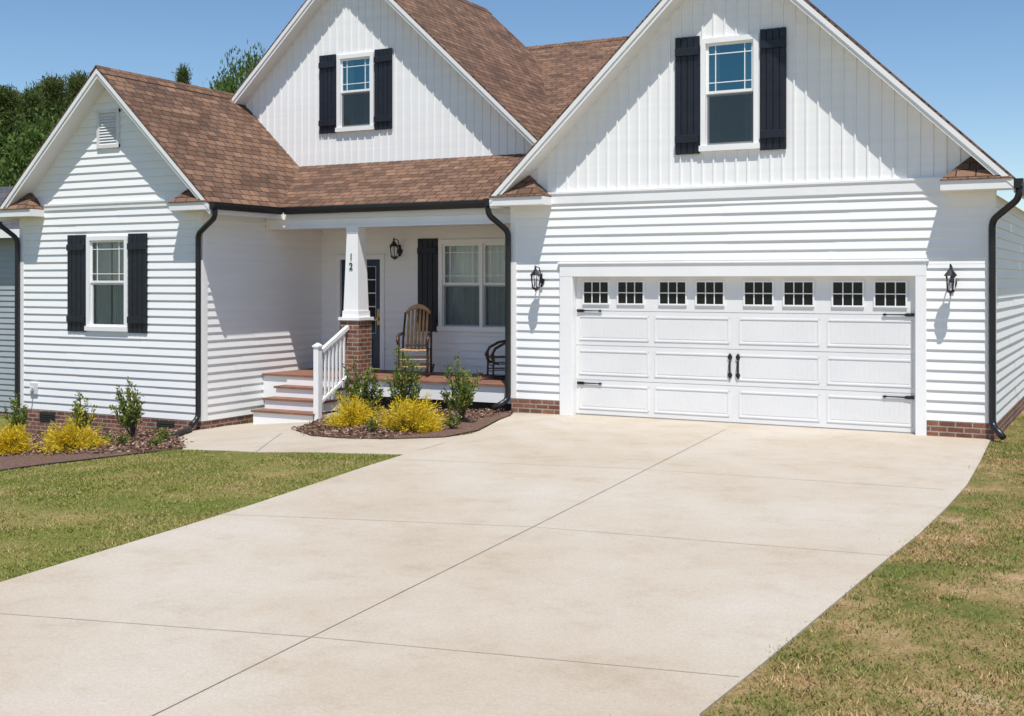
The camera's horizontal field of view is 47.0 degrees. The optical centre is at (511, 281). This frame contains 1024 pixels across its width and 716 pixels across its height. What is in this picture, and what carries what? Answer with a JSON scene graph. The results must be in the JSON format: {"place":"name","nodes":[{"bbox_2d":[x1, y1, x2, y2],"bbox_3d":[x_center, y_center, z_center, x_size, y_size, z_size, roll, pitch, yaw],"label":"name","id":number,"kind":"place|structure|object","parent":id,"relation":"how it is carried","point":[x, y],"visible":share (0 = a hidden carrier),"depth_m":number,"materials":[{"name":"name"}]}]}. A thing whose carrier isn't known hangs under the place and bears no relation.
{"place":"outdoors","nodes":[
{"label":"outdoors","id":0,"kind":"place"},
{"bbox_2d":[0,413,991,715],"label":"driveway","id":1,"kind":"structure","parent":0,"point":[548,565],"depth_m":8.12,"materials":[{"name":"concrete"}]},
{"bbox_2d":[0,301,1023,715],"bbox_3d":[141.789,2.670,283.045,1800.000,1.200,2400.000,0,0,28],"label":"ground","id":2,"kind":"structure","parent":0,"point":[50,541],"depth_m":7.93,"materials":[{"name":"green plant"}]},
{"bbox_2d":[0,186,18,415],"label":"neighbouring house","id":3,"kind":"structure","parent":2,"relation":"on","point":[7,316],"depth_m":28.55,"materials":[{"name":"grey"}]},
{"bbox_2d":[0,82,37,185],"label":"pine tree","id":4,"kind":"object","parent":2,"relation":"on","point":[11,107],"visible":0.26,"depth_m":47.74,"materials":[{"name":"green plant"}]},
{"bbox_2d":[0,103,63,186],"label":"broadleaf tree","id":5,"kind":"object","parent":2,"relation":"on","point":[21,152],"visible":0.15,"depth_m":45.22,"materials":[{"name":"green plant"}]},
{"bbox_2d":[22,81,42,101],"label":"pine tree","id":6,"kind":"object","parent":2,"relation":"on","point":[33,87],"visible":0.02,"depth_m":65.64,"materials":[{"name":"green plant"}]},
{"bbox_2d":[17,87,49,144],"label":"pine tree","id":7,"kind":"object","parent":2,"relation":"on","point":[32,98],"visible":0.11,"depth_m":53.69,"materials":[{"name":"green plant"}]},
{"bbox_2d":[32,106,65,142],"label":"broadleaf tree","id":8,"kind":"object","parent":2,"relation":"on","point":[47,119],"visible":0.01,"depth_m":53.57,"materials":[{"name":"green plant"}]},
{"bbox_2d":[32,71,72,128],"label":"pine tree","id":9,"kind":"object","parent":2,"relation":"on","point":[52,88],"visible":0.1,"depth_m":59.66,"materials":[{"name":"green plant"}]},
{"bbox_2d":[61,69,88,104],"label":"pine tree","id":10,"kind":"object","parent":2,"relation":"on","point":[75,82],"visible":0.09,"depth_m":63.66,"materials":[{"name":"green plant"}]},
{"bbox_2d":[0,428,209,470],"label":"garden bed mulch","id":11,"kind":"object","parent":2,"relation":"on","point":[6,461],"visible":0.24,"depth_m":15.77,"materials":[{"name":"brown wood"}]},
{"bbox_2d":[4,392,29,432],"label":"green shrub","id":12,"kind":"object","parent":11,"relation":"on","point":[16,420],"visible":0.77,"depth_m":20.41,"materials":[{"name":"green plant"}]},
{"bbox_2d":[0,421,41,455],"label":"golden shrub","id":13,"kind":"object","parent":11,"relation":"on","point":[12,441],"visible":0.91,"depth_m":17.11,"materials":[{"name":"yellow plant"}]},
{"bbox_2d":[37,406,112,454],"bbox_3d":[-6.312,2.119,16.864,1.067,0.719,1.062,0,0,1],"label":"golden shrub","id":14,"kind":"object","parent":11,"relation":"on","point":[67,437],"visible":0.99,"depth_m":16.78,"materials":[{"name":"yellow plant"}]},
{"bbox_2d":[69,391,96,431],"bbox_3d":[-7.194,2.220,19.628,0.454,0.814,0.542,0,0,-3],"label":"green shrub","id":15,"kind":"object","parent":11,"relation":"on","point":[77,407],"visible":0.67,"depth_m":19.63,"materials":[{"name":"green plant"}]},
{"bbox_2d":[0,439,180,469],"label":"garden edging","id":16,"kind":"object","parent":11,"relation":"on","point":[90,458],"visible":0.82,"depth_m":15.35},
{"bbox_2d":[101,431,114,440],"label":"green shrub","id":17,"kind":"object","parent":11,"relation":"on","point":[109,437],"visible":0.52,"depth_m":18.11,"materials":[{"name":"green plant"}]},
{"bbox_2d":[110,432,130,443],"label":"green shrub","id":18,"kind":"object","parent":11,"relation":"on","point":[123,439],"visible":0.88,"depth_m":17.28,"materials":[{"name":"green plant"}]},
{"bbox_2d":[108,377,144,436],"bbox_3d":[-5.989,1.975,18.433,0.533,0.995,0.537,0,0,28],"label":"green shrub","id":19,"kind":"object","parent":11,"relation":"on","point":[131,412],"visible":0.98,"depth_m":18.40,"materials":[{"name":"green plant"}]},
{"bbox_2d":[148,435,162,445],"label":"green shrub","id":20,"kind":"object","parent":11,"relation":"on","point":[155,441],"visible":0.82,"depth_m":16.47,"materials":[{"name":"green plant"}]},
{"bbox_2d":[151,426,173,439],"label":"green shrub","id":21,"kind":"object","parent":11,"relation":"on","point":[164,435],"visible":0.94,"depth_m":17.34,"materials":[{"name":"green plant"}]},
{"bbox_2d":[172,63,192,83],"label":"pine tree","id":22,"kind":"object","parent":2,"relation":"on","point":[182,75],"visible":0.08,"depth_m":89.75,"materials":[{"name":"green plant"}]},
{"bbox_2d":[203,48,245,92],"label":"broadleaf tree","id":23,"kind":"object","parent":2,"relation":"on","point":[217,84],"visible":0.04,"depth_m":83.40,"materials":[{"name":"green plant"}]},
{"bbox_2d":[214,39,260,92],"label":"broadleaf tree","id":24,"kind":"object","parent":2,"relation":"on","point":[247,70],"visible":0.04,"depth_m":79.96,"materials":[{"name":"green plant"}]},
{"bbox_2d":[0,430,478,582],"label":"lawn grass","id":25,"kind":"structure","parent":2,"relation":"on","point":[105,480],"depth_m":12.07,"materials":[{"name":"green plant"}]},
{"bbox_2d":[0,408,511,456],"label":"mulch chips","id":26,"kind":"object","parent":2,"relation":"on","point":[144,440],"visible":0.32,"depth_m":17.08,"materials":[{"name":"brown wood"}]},
{"bbox_2d":[252,44,263,65],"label":"broadleaf tree","id":27,"kind":"object","parent":2,"relation":"on","point":[262,52],"depth_m":86.24,"materials":[{"name":"green plant"}]},
{"bbox_2d":[179,421,468,454],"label":"walkway","id":28,"kind":"structure","parent":2,"relation":"on","point":[270,438],"depth_m":15.69,"materials":[{"name":"concrete"}]},
{"bbox_2d":[297,410,510,438],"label":"garden bed mulch","id":29,"kind":"object","parent":2,"relation":"on","point":[471,425],"visible":0.22,"depth_m":16.45,"materials":[{"name":"brown wood"}]},
{"bbox_2d":[321,391,380,427],"bbox_3d":[-2.368,1.916,17.534,0.976,0.575,1.083,0,0,28],"label":"golden shrub","id":30,"kind":"object","parent":29,"relation":"on","point":[350,415],"visible":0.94,"depth_m":17.40,"materials":[{"name":"yellow plant"}]},
{"bbox_2d":[335,356,385,414],"bbox_3d":[-2.415,1.697,18.750,0.806,1.031,0.652,0,0,-30],"label":"green shrub","id":31,"kind":"object","parent":29,"relation":"on","point":[365,393],"visible":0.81,"depth_m":18.77,"materials":[{"name":"green plant"}]},
{"bbox_2d":[362,416,380,431],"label":"green shrub","id":32,"kind":"object","parent":29,"relation":"on","point":[372,427],"visible":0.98,"depth_m":16.24,"materials":[{"name":"green plant"}]},
{"bbox_2d":[296,417,502,438],"bbox_3d":[-1.980,2.172,17.074,3.300,0.237,2.871,0,0,12],"label":"garden edging","id":33,"kind":"object","parent":29,"relation":"on","point":[403,437],"visible":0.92,"depth_m":15.78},
{"bbox_2d":[382,345,422,409],"bbox_3d":[-1.670,1.569,18.535,0.640,1.159,0.655,0,0,-33],"label":"green shrub","id":34,"kind":"object","parent":29,"relation":"on","point":[404,392],"visible":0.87,"depth_m":18.47,"materials":[{"name":"green plant"}]},
{"bbox_2d":[372,388,449,432],"bbox_3d":[-1.389,1.793,16.306,1.092,0.644,1.140,0,0,28],"label":"golden shrub","id":35,"kind":"object","parent":29,"relation":"on","point":[410,420],"visible":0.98,"depth_m":16.15,"materials":[{"name":"yellow plant"}]},
{"bbox_2d":[442,411,461,428],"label":"green shrub","id":36,"kind":"object","parent":29,"relation":"on","point":[452,422],"visible":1,"depth_m":16.44,"materials":[{"name":"green plant"}]},
{"bbox_2d":[439,353,481,421],"bbox_3d":[-0.768,1.552,17.182,0.596,1.040,0.843,0,0,-17],"label":"green shrub","id":37,"kind":"object","parent":29,"relation":"on","point":[463,392],"visible":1,"depth_m":17.14,"materials":[{"name":"green plant"}]},
{"bbox_2d":[0,0,1023,439],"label":"house","id":38,"kind":"structure","parent":2,"relation":"on","point":[784,212],"depth_m":18.59,"materials":[{"name":"plastic"}]},
{"bbox_2d":[84,235,127,331],"bbox_3d":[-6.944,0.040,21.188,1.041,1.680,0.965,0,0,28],"label":"window","id":39,"kind":"structure","parent":38,"relation":"in","point":[106,256],"depth_m":20.94,"materials":[{"name":"clear glass"}]},
{"bbox_2d":[335,51,373,131],"bbox_3d":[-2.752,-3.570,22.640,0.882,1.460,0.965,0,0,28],"label":"window","id":40,"kind":"structure","parent":38,"relation":"in","point":[355,72],"depth_m":22.32,"materials":[{"name":"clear glass"}]},
{"bbox_2d":[342,259,379,367],"bbox_3d":[-2.848,0.610,22.229,0.920,2.040,0.100,0,0,28],"label":"front door","id":41,"kind":"structure","parent":38,"relation":"in","point":[373,265],"depth_m":22.11,"materials":[{"name":"paint"}]},
{"bbox_2d":[396,304,434,375],"bbox_3d":[-1.690,1.027,20.644,0.586,1.246,1.020,0,0,4],"label":"rocking chair","id":42,"kind":"object","parent":38,"relation":"on","point":[424,308],"visible":0.93,"depth_m":20.83,"materials":[{"name":"brown wood"}]},
{"bbox_2d":[437,239,504,331],"bbox_3d":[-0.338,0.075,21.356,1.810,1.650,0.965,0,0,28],"label":"window","id":43,"kind":"structure","parent":38,"relation":"in","point":[471,272],"depth_m":21.17,"materials":[{"name":"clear glass"}]},
{"bbox_2d":[477,340,504,379],"bbox_3d":[-0.136,1.299,19.964,0.857,0.701,0.467,0,0,-14],"label":"rocking chair","id":44,"kind":"object","parent":38,"relation":"on","point":[492,356],"visible":0.43,"depth_m":19.76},
{"bbox_2d":[699,33,759,151],"bbox_3d":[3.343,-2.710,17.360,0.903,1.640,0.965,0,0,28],"label":"window","id":45,"kind":"structure","parent":38,"relation":"in","point":[729,65],"depth_m":17.05,"materials":[{"name":"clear glass"}]},
{"bbox_2d":[576,276,914,433],"bbox_3d":[3.219,1.001,17.049,5.056,2.138,0.130,0,0,28],"label":"garage door","id":46,"kind":"structure","parent":38,"relation":"in","point":[828,352],"depth_m":16.93,"materials":[{"name":"paint"}]},
{"bbox_2d":[704,415,1023,715],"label":"dry lawn grass","id":47,"kind":"structure","parent":2,"relation":"on","point":[981,545],"depth_m":6.72,"materials":[{"name":"green plant"}]},
{"bbox_2d":[0,0,1023,264],"label":"sky","id":48,"kind":"structure","parent":0,"point":[965,58],"materials":[{"name":"blue"}]}
]}

